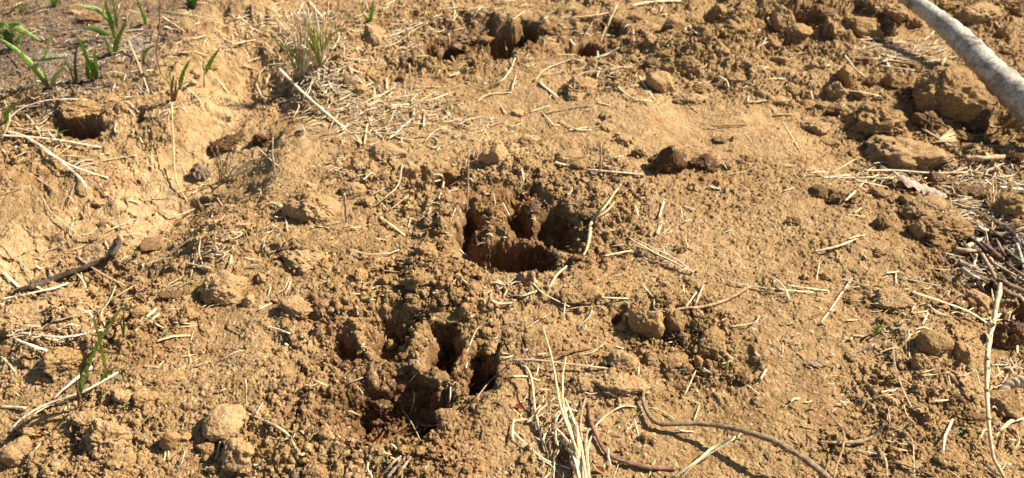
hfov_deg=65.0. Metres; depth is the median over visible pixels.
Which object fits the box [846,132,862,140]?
clod
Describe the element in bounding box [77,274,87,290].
straw
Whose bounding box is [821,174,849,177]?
straw
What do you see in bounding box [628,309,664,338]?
clod
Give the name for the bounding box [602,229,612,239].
clod
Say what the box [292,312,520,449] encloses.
paw print
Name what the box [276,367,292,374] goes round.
clod
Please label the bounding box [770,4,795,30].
clod
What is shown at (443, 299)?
clod
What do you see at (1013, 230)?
twig
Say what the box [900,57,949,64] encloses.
twig
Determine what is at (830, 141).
clod
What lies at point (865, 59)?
clod
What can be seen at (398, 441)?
clod
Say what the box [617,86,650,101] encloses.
straw
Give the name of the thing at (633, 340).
clod
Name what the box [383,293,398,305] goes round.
clod
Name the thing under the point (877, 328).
sprout
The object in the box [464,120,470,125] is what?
clod
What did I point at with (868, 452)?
straw
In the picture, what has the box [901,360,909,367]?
clod
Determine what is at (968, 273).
twig
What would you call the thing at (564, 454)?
clod
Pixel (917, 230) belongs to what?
clod
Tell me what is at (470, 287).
clod
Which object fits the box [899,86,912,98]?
clod
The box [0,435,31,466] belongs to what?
clod
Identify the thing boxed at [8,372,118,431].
straw
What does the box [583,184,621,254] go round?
forked stalk
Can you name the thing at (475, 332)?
straw
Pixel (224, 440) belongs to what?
clod
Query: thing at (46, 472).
clod
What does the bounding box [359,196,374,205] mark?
clod
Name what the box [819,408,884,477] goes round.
curved twig
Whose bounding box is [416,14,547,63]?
paw print
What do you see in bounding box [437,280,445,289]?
clod
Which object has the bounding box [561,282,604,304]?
clod
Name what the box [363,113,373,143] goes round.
straw
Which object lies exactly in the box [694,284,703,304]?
straw
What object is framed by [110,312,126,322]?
clod
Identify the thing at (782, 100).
clod
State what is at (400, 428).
twig
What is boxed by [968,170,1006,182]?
straw
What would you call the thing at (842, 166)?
straw
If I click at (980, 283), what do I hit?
twig
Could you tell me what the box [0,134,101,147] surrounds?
straw
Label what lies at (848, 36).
clod
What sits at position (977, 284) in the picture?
twig
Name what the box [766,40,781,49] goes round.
clod
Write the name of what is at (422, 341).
clod
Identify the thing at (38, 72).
grass seedling
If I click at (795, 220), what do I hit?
clod
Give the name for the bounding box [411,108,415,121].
twig
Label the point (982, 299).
clod
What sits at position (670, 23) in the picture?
clod
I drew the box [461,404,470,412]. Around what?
clod
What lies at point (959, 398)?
clod
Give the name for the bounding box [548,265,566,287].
straw
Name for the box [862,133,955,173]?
clod
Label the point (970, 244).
straw
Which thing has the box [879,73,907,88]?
clod
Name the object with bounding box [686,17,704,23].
clod
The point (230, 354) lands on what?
straw
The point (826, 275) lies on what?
clod
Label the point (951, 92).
clod
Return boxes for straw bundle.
[933,129,955,142]
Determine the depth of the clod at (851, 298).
0.86 m
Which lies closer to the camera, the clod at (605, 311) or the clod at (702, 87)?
the clod at (605, 311)
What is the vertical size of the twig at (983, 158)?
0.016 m
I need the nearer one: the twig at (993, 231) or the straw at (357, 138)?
the twig at (993, 231)
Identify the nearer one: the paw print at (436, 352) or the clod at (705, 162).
the paw print at (436, 352)
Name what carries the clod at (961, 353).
on the ground
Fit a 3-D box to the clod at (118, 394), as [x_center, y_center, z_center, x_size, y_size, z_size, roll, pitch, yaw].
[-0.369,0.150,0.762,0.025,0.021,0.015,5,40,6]
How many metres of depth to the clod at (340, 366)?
0.78 m
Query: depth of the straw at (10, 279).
0.96 m
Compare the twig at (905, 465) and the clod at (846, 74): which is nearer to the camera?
the twig at (905, 465)
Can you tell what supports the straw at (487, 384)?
on the paw print at (436, 352)
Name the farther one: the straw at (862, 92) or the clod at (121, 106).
the straw at (862, 92)
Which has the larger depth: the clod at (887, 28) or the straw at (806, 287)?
the clod at (887, 28)
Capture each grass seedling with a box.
[0,0,32,12]
[0,24,69,87]
[1,100,19,123]
[25,54,38,95]
[42,0,57,6]
[57,128,68,138]
[65,41,78,84]
[75,305,127,407]
[76,34,98,80]
[78,0,121,37]
[102,21,126,51]
[113,306,124,337]
[137,0,145,23]
[142,44,154,59]
[160,58,190,100]
[202,47,219,87]
[359,0,373,20]
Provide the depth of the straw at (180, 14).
1.34 m
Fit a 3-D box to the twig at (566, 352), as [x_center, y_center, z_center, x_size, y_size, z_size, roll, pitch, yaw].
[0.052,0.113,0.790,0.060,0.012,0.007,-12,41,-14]
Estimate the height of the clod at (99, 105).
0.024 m
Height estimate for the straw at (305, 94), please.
0.030 m
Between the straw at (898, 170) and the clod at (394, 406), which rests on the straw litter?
the straw at (898, 170)
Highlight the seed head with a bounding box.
[604,237,693,273]
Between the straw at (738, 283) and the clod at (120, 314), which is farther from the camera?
the straw at (738, 283)
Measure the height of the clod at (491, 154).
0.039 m
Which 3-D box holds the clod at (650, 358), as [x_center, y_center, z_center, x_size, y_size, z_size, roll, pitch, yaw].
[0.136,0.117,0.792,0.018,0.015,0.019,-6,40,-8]
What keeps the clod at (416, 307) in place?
on the ground
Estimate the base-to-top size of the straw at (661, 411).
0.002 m
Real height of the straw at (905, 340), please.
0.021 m
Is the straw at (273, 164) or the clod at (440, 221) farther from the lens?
the straw at (273, 164)
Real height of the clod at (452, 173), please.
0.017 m
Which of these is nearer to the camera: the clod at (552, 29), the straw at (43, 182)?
the straw at (43, 182)
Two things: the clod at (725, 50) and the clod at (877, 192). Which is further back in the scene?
the clod at (725, 50)
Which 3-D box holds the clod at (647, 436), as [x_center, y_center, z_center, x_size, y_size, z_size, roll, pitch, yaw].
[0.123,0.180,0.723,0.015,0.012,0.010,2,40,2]
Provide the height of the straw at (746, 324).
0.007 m
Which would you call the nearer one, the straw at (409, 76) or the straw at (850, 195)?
the straw at (850, 195)
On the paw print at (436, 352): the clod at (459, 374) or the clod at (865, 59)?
the clod at (459, 374)
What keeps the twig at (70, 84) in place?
on the ground
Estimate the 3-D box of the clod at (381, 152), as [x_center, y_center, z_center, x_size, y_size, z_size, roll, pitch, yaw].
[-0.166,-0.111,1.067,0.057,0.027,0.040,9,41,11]
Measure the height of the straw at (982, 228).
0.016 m
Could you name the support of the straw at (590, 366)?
on the ground
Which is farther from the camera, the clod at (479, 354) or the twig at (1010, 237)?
the twig at (1010, 237)
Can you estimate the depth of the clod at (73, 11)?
1.37 m
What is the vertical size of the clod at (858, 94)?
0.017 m
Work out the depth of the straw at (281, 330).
0.81 m
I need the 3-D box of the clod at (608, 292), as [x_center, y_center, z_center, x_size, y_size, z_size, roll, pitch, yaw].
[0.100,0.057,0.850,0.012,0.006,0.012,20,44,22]
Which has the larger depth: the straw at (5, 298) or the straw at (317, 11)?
the straw at (317, 11)
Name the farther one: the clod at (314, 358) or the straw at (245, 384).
the clod at (314, 358)
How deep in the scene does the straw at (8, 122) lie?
1.12 m
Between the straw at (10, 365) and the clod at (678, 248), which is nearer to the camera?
the straw at (10, 365)
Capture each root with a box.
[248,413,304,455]
[586,402,675,470]
[641,385,831,477]
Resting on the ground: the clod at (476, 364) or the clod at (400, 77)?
the clod at (400, 77)
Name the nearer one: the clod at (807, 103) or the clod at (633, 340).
the clod at (633, 340)
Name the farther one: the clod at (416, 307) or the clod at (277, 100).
the clod at (277, 100)
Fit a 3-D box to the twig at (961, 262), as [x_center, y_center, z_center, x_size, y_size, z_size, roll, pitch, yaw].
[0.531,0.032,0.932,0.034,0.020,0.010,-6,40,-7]
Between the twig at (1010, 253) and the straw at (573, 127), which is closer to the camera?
the twig at (1010, 253)
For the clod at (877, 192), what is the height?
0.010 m
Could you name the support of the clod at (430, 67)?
on the ground
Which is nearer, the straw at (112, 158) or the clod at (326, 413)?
the clod at (326, 413)
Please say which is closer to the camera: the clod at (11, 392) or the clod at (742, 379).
the clod at (742, 379)
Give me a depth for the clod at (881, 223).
0.96 m
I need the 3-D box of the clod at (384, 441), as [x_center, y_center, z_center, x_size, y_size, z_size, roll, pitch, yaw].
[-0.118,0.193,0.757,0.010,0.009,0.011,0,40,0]
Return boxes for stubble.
[207,146,259,181]
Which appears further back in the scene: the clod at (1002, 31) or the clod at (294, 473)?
the clod at (1002, 31)
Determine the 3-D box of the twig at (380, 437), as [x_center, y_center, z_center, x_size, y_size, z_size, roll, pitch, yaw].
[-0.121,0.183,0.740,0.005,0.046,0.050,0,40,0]
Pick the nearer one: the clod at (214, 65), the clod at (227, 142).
the clod at (227, 142)
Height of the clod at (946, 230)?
0.047 m
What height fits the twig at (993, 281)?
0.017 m
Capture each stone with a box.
[41,346,82,376]
[160,431,182,451]
[190,163,210,180]
[198,269,248,306]
[202,403,245,441]
[282,191,342,222]
[692,183,701,192]
[910,353,930,369]
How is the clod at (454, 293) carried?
on the ground
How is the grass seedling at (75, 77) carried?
on the ground
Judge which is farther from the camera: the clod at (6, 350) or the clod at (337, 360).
the clod at (6, 350)
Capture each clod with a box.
[0,300,52,337]
[0,345,16,356]
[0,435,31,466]
[4,385,20,399]
[14,156,29,164]
[16,413,45,438]
[20,354,32,366]
[34,374,45,383]
[35,165,50,175]
[40,465,58,477]
[45,287,87,304]
[45,412,63,424]
[58,95,102,120]
[61,102,104,120]
[67,9,86,14]
[70,410,101,428]
[73,14,102,23]
[85,417,133,458]
[87,283,97,293]
[92,196,107,204]
[103,449,136,472]
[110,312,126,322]
[110,388,133,402]
[114,101,128,113]
[114,255,137,268]
[131,305,150,319]
[132,321,144,329]
[132,387,158,408]
[137,237,161,252]
[146,439,154,446]
[154,370,179,384]
[158,288,181,299]
[171,305,201,323]
[181,432,192,440]
[195,348,203,354]
[195,441,215,454]
[207,132,243,152]
[208,462,221,474]
[210,62,218,69]
[221,437,232,443]
[221,437,254,471]
[236,464,252,475]
[240,293,255,307]
[241,272,255,288]
[252,134,268,146]
[255,272,265,284]
[263,360,272,366]
[266,97,283,105]
[269,296,277,303]
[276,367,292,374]
[278,249,328,273]
[279,294,313,318]
[282,91,287,97]
[289,469,300,477]
[304,463,330,477]
[309,353,322,365]
[315,404,334,429]
[321,340,331,346]
[330,356,341,366]
[331,136,342,143]
[337,363,353,371]
[340,181,365,195]
[342,77,355,87]
[347,317,363,330]
[353,267,367,281]
[354,84,367,95]
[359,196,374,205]
[363,23,385,46]
[365,256,388,271]
[366,69,375,80]
[367,216,383,225]
[368,143,406,161]
[370,397,392,414]
[374,363,380,372]
[377,274,393,285]
[378,170,388,180]
[381,438,388,445]
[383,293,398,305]
[384,339,397,351]
[390,57,399,63]
[390,402,397,409]
[393,435,403,446]
[396,364,406,374]
[397,74,404,81]
[397,160,419,180]
[398,269,435,293]
[399,204,416,216]
[400,330,408,337]
[406,300,422,312]
[407,67,416,72]
[411,337,428,346]
[413,229,423,238]
[413,242,437,256]
[424,366,449,389]
[426,309,462,325]
[427,65,434,70]
[430,215,448,234]
[433,289,450,305]
[434,36,446,45]
[435,261,451,271]
[435,408,458,422]
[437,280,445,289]
[443,167,461,179]
[447,287,463,300]
[450,42,463,50]
[453,372,465,378]
[459,302,477,317]
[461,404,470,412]
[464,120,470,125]
[466,283,475,291]
[472,360,480,369]
[476,36,493,43]
[476,346,483,357]
[477,144,507,165]
[480,326,493,338]
[509,108,524,116]
[517,451,530,462]
[518,134,539,145]
[522,200,537,215]
[522,466,537,476]
[538,22,561,34]
[543,318,553,323]
[544,427,552,435]
[557,149,582,162]
[558,288,571,299]
[559,74,597,100]
[559,448,571,463]
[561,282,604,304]
[568,376,590,392]
[572,160,585,169]
[581,208,598,219]
[588,254,596,260]
[589,367,648,397]
[598,124,615,131]
[599,110,612,117]
[600,307,608,315]
[601,15,620,27]
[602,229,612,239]
[603,288,613,296]
[608,349,638,373]
[615,135,632,144]
[616,300,625,315]
[616,323,626,330]
[623,54,637,62]
[627,14,642,21]
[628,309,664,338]
[630,334,638,343]
[631,149,645,157]
[640,431,656,442]
[642,33,656,46]
[643,351,657,364]
[644,57,656,64]
[646,71,674,92]
[647,145,686,174]
[648,9,659,15]
[657,49,671,57]
[658,352,692,367]
[662,18,684,30]
[667,310,688,332]
[672,93,707,104]
[674,245,686,251]
[675,56,700,76]
[678,333,689,339]
[681,362,693,374]
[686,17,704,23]
[688,153,720,172]
[692,344,699,352]
[694,82,712,93]
[694,355,703,368]
[695,322,707,331]
[698,325,725,357]
[706,60,715,69]
[710,3,726,18]
[712,134,731,142]
[717,47,730,54]
[723,19,741,32]
[725,72,747,84]
[734,4,754,12]
[734,374,750,384]
[738,60,753,69]
[745,154,756,161]
[749,18,767,32]
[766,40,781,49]
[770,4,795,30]
[770,56,790,66]
[775,95,789,104]
[784,82,800,94]
[785,23,812,39]
[788,45,804,52]
[790,216,800,224]
[796,4,835,25]
[799,99,816,109]
[800,273,808,279]
[801,121,830,134]
[801,279,822,286]
[806,56,826,69]
[809,184,826,198]
[816,101,828,108]
[818,271,832,280]
[820,137,840,146]
[825,81,848,98]
[827,105,842,115]
[827,194,840,203]
[836,64,856,87]
[838,29,855,43]
[843,16,883,37]
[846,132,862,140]
[846,294,859,302]
[848,88,866,97]
[848,412,859,419]
[850,100,907,137]
[856,56,869,64]
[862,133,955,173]
[864,74,875,87]
[870,188,890,196]
[870,216,889,230]
[872,287,913,310]
[873,247,885,255]
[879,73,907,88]
[880,19,896,36]
[881,3,909,21]
[888,446,901,456]
[898,195,910,203]
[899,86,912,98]
[899,194,947,219]
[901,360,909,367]
[906,17,924,28]
[906,243,914,249]
[908,210,974,249]
[909,219,926,238]
[910,64,988,122]
[911,111,943,134]
[914,329,954,355]
[921,62,948,71]
[922,171,951,185]
[928,435,941,446]
[932,450,965,468]
[939,1,959,11]
[946,193,957,198]
[950,393,965,404]
[952,340,971,364]
[954,1,1001,24]
[954,185,991,201]
[955,130,973,140]
[961,108,990,133]
[964,411,985,422]
[965,289,989,308]
[973,452,987,463]
[982,191,1023,218]
[984,390,1023,417]
[992,320,1023,349]
[994,25,1011,37]
[1002,46,1018,56]
[1004,0,1023,16]
[1006,149,1023,164]
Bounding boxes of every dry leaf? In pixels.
[893,171,948,197]
[998,376,1023,390]
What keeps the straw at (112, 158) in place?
on the ground
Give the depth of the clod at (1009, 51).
1.33 m
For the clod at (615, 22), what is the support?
on the ground
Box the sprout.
[875,326,885,332]
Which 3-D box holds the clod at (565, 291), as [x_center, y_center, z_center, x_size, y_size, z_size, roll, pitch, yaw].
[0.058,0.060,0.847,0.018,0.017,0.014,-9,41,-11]
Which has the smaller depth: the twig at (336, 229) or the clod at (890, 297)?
the clod at (890, 297)
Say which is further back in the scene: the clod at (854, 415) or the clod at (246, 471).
the clod at (854, 415)
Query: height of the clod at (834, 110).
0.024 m
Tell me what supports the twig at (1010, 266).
on the ground
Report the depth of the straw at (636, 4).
1.42 m
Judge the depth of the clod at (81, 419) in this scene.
0.74 m
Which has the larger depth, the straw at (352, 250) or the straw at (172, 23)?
the straw at (172, 23)
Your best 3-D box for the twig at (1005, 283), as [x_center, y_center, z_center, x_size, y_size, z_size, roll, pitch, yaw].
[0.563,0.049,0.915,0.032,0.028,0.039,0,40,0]
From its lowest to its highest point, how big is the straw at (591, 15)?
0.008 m
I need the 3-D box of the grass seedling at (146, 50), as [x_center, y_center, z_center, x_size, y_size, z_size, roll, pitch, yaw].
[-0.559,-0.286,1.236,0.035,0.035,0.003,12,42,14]
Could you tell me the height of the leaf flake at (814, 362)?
0.004 m
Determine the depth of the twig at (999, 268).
0.94 m
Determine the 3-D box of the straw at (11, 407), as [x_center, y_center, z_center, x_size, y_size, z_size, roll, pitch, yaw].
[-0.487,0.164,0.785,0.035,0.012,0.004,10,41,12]
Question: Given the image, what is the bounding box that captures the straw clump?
[520,326,591,477]
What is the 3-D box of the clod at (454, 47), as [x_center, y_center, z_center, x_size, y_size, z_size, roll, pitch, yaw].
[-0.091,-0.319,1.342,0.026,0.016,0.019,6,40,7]
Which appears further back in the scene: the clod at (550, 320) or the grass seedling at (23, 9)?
the grass seedling at (23, 9)
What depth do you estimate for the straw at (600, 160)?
1.02 m
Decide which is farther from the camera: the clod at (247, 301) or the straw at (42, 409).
the clod at (247, 301)
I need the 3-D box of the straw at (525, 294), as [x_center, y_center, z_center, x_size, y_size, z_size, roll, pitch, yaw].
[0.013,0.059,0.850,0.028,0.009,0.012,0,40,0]
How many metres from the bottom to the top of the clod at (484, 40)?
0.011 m
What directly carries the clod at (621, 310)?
on the ground
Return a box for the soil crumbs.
[0,0,1023,477]
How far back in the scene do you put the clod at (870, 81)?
1.24 m
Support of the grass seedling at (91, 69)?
on the ground
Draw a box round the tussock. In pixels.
[267,2,345,76]
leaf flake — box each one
[595,466,604,471]
[808,359,822,366]
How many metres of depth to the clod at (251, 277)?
0.88 m
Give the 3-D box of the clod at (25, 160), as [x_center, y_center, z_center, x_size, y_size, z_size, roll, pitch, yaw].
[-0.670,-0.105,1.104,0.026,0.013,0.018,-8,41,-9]
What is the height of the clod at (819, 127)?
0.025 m
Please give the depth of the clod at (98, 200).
1.05 m
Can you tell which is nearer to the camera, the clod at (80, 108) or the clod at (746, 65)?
the clod at (80, 108)
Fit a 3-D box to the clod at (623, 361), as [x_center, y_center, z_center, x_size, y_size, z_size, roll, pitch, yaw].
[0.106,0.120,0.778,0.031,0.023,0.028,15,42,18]
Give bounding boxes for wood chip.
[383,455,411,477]
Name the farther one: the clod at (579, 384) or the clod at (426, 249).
the clod at (426, 249)
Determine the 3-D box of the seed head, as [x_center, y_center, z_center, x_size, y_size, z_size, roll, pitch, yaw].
[0.158,0.016,0.910,0.101,0.013,0.043,11,41,13]
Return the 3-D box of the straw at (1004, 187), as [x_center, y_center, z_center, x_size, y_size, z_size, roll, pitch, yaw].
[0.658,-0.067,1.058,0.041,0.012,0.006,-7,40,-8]
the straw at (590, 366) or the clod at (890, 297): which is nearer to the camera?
the straw at (590, 366)
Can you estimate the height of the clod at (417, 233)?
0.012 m
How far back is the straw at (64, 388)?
0.79 m
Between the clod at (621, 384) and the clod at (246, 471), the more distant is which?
the clod at (621, 384)
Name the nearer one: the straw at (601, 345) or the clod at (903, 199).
the straw at (601, 345)
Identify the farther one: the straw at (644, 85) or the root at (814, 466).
the straw at (644, 85)
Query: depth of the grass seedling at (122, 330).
0.81 m
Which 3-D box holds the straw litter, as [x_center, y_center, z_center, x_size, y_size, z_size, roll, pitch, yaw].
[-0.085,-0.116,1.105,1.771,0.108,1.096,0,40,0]
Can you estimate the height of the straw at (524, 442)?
0.004 m
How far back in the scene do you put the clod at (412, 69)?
1.23 m
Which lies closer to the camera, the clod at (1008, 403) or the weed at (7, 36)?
the clod at (1008, 403)
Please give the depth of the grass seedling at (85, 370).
0.72 m
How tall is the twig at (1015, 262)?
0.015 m
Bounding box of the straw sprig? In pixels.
[984,180,999,208]
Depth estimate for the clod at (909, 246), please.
0.94 m
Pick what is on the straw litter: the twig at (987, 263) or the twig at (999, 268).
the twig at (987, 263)
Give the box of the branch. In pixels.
[897,0,1023,127]
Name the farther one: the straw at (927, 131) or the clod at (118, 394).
the straw at (927, 131)
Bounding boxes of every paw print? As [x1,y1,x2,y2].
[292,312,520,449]
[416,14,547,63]
[439,175,599,273]
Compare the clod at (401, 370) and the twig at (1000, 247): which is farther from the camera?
the twig at (1000, 247)
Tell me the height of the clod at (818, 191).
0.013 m
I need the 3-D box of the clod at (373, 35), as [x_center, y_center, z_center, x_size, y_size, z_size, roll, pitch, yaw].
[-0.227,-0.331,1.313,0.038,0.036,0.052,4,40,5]
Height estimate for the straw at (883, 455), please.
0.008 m
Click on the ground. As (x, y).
(722, 398)
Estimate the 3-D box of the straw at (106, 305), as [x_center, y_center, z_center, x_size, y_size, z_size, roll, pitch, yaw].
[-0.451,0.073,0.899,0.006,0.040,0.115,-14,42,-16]
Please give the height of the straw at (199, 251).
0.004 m
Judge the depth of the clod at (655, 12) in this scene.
1.39 m
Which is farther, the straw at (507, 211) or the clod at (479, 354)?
the straw at (507, 211)
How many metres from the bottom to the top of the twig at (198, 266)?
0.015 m
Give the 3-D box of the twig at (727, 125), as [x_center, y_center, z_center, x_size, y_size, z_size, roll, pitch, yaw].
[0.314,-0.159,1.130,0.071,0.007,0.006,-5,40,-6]
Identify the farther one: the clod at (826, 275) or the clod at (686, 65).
the clod at (686, 65)
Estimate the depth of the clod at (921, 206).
0.99 m
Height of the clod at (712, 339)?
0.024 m
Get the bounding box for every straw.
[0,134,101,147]
[0,244,33,278]
[0,282,68,299]
[0,356,16,371]
[0,405,26,408]
[2,100,10,138]
[2,271,18,287]
[6,130,86,195]
[8,98,87,118]
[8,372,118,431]
[11,392,83,432]
[13,337,47,351]
[19,329,102,337]
[25,114,43,134]
[26,138,108,177]
[35,177,54,189]
[38,191,81,238]
[53,314,76,321]
[53,366,92,399]
[76,256,124,285]
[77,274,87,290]
[87,155,134,163]
[100,285,115,326]
[128,39,148,92]
[139,316,164,328]
[147,9,220,19]
[151,239,189,265]
[156,335,190,341]
[159,208,194,215]
[161,15,184,31]
[198,239,202,263]
[215,440,220,459]
[220,350,242,360]
[229,39,255,44]
[244,378,247,403]
[255,83,266,105]
[255,146,277,165]
[265,326,289,333]
[272,138,275,174]
[278,68,345,128]
[278,202,287,230]
[307,0,324,19]
[309,73,337,105]
[343,193,347,222]
[345,410,360,416]
[347,248,399,254]
[353,129,361,143]
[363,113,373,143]
[367,462,372,477]
[372,22,427,48]
[372,163,402,207]
[373,87,395,99]
[379,216,404,235]
[382,22,422,38]
[387,119,411,139]
[402,410,419,439]
[408,63,411,90]
[425,127,446,140]
[432,174,444,198]
[466,147,468,212]
[467,320,492,351]
[477,92,511,101]
[477,367,511,396]
[489,67,512,86]
[489,293,511,303]
[502,202,511,220]
[511,359,608,368]
[512,375,539,381]
[513,290,536,295]
[513,431,569,468]
[526,312,551,328]
[532,282,569,306]
[534,59,569,80]
[538,81,557,97]
[538,457,561,477]
[544,105,591,113]
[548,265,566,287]
[559,120,590,130]
[569,12,609,17]
[580,343,604,354]
[585,169,641,174]
[587,47,618,59]
[594,405,641,426]
[599,144,601,173]
[600,8,615,42]
[600,296,628,298]
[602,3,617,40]
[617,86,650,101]
[630,0,680,5]
[634,418,641,447]
[638,76,654,99]
[642,407,674,418]
[656,220,662,233]
[658,199,664,217]
[666,285,751,311]
[672,436,735,477]
[683,370,695,395]
[686,291,696,305]
[693,404,699,420]
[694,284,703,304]
[715,272,767,288]
[729,315,759,326]
[769,287,813,292]
[772,276,790,300]
[783,122,798,148]
[786,284,828,290]
[813,238,855,252]
[820,277,852,321]
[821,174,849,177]
[829,159,855,173]
[833,177,893,178]
[843,54,865,77]
[844,190,855,200]
[847,90,881,96]
[848,344,873,353]
[852,449,887,455]
[861,42,885,44]
[863,169,966,173]
[878,53,929,61]
[878,447,887,477]
[879,65,918,70]
[892,47,920,63]
[892,342,912,407]
[897,277,937,285]
[904,329,906,349]
[908,329,909,357]
[911,291,986,322]
[913,444,914,477]
[921,127,951,145]
[922,312,928,325]
[942,418,953,450]
[947,200,979,208]
[953,145,1021,145]
[962,282,983,285]
[966,236,985,247]
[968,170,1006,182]
[973,253,977,265]
[977,225,988,231]
[984,227,988,243]
[984,464,1000,477]
[992,262,1023,281]
[997,417,1023,431]
[999,186,1023,189]
[1015,243,1023,268]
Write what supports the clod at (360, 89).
on the ground
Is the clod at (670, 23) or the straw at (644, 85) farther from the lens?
the clod at (670, 23)
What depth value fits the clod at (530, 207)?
0.98 m
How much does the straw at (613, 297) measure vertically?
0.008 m
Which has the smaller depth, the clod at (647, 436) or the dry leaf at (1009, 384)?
the clod at (647, 436)
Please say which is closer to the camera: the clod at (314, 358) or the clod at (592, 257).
the clod at (314, 358)
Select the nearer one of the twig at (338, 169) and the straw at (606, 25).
the twig at (338, 169)
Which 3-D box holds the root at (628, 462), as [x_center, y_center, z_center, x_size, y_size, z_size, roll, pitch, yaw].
[0.096,0.184,0.718,0.102,0.007,0.034,32,50,32]
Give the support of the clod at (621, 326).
on the ground
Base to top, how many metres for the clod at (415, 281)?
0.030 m
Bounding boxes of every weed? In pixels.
[0,21,39,51]
[183,0,197,8]
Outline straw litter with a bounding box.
[0,0,1023,477]
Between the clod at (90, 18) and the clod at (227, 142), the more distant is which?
the clod at (90, 18)
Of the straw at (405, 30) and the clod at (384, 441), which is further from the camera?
the straw at (405, 30)
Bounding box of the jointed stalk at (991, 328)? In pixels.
[983,282,1005,477]
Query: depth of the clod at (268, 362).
0.78 m
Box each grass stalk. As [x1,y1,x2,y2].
[155,0,161,73]
[171,102,187,201]
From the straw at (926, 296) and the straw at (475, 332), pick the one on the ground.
the straw at (926, 296)
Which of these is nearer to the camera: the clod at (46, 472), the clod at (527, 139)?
the clod at (46, 472)
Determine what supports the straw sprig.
on the ground
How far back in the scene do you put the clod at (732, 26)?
1.32 m
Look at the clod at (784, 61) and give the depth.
1.26 m
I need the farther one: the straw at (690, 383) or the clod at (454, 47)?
the clod at (454, 47)
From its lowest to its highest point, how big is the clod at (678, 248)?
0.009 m
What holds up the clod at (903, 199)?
on the ground
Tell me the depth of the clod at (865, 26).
1.36 m
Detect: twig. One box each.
[5,52,29,83]
[14,235,121,293]
[67,79,75,92]
[185,262,211,269]
[315,220,365,233]
[323,166,352,177]
[338,189,370,198]
[376,430,384,444]
[394,423,407,433]
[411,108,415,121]
[536,348,591,358]
[711,125,746,126]
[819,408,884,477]
[872,457,936,477]
[878,59,923,65]
[888,50,945,64]
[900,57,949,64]
[933,298,952,307]
[954,246,978,252]
[957,259,979,268]
[960,267,982,279]
[964,154,1007,160]
[966,260,983,283]
[968,236,990,254]
[970,271,990,280]
[971,270,987,274]
[974,279,981,290]
[976,278,984,292]
[978,248,996,279]
[980,264,1019,269]
[983,243,1005,261]
[986,225,1002,236]
[987,230,1009,236]
[988,276,997,283]
[991,276,1023,292]
[993,283,1023,298]
[995,238,1006,256]
[998,237,1020,244]
[998,237,1023,238]
[998,241,1014,254]
[1002,244,1022,261]
[1004,227,1023,234]
[1005,262,1023,273]
[1007,260,1023,263]
[1015,240,1023,250]
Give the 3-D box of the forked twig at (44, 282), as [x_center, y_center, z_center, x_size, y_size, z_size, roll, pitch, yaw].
[-0.524,0.036,0.962,0.131,0.030,0.044,-33,50,-33]
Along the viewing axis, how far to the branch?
1.23 m
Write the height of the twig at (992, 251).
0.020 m
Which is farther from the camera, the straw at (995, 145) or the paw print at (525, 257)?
the straw at (995, 145)
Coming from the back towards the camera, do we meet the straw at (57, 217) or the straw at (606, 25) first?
the straw at (606, 25)
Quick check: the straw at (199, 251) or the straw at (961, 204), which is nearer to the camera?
the straw at (199, 251)
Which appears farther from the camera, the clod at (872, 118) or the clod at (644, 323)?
the clod at (872, 118)
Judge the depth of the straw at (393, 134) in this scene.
1.10 m
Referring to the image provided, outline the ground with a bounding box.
[0,0,1023,477]
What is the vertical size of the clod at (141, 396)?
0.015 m
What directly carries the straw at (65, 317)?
on the ground
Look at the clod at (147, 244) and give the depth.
0.99 m
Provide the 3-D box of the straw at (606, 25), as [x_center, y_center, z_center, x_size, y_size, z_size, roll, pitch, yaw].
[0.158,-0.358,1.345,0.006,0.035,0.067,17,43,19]
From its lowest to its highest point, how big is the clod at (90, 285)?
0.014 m
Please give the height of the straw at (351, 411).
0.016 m
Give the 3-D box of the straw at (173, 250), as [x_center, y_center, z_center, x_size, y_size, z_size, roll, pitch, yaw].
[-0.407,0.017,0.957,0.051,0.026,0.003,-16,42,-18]
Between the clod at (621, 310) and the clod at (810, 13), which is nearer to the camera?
the clod at (621, 310)
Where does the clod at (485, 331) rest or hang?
on the ground
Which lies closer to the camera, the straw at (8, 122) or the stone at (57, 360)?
the stone at (57, 360)
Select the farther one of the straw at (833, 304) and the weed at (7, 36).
the weed at (7, 36)
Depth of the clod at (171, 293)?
0.87 m
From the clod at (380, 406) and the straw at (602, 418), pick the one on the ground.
the straw at (602, 418)
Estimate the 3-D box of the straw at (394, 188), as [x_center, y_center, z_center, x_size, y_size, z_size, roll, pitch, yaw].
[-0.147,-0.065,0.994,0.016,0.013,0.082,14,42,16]
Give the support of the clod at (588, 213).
on the paw print at (525, 257)
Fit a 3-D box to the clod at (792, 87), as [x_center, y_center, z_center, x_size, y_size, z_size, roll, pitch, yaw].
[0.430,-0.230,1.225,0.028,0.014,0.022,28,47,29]
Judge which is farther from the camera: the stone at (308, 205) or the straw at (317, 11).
the straw at (317, 11)
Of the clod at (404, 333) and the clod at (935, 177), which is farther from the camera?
the clod at (935, 177)
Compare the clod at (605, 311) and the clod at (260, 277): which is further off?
the clod at (260, 277)
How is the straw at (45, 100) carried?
on the ground
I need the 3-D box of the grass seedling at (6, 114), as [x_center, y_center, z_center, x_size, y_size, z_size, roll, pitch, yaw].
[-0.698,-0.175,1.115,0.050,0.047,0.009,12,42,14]
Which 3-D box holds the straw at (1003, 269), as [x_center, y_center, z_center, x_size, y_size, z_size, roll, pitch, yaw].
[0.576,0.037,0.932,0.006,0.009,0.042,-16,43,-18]

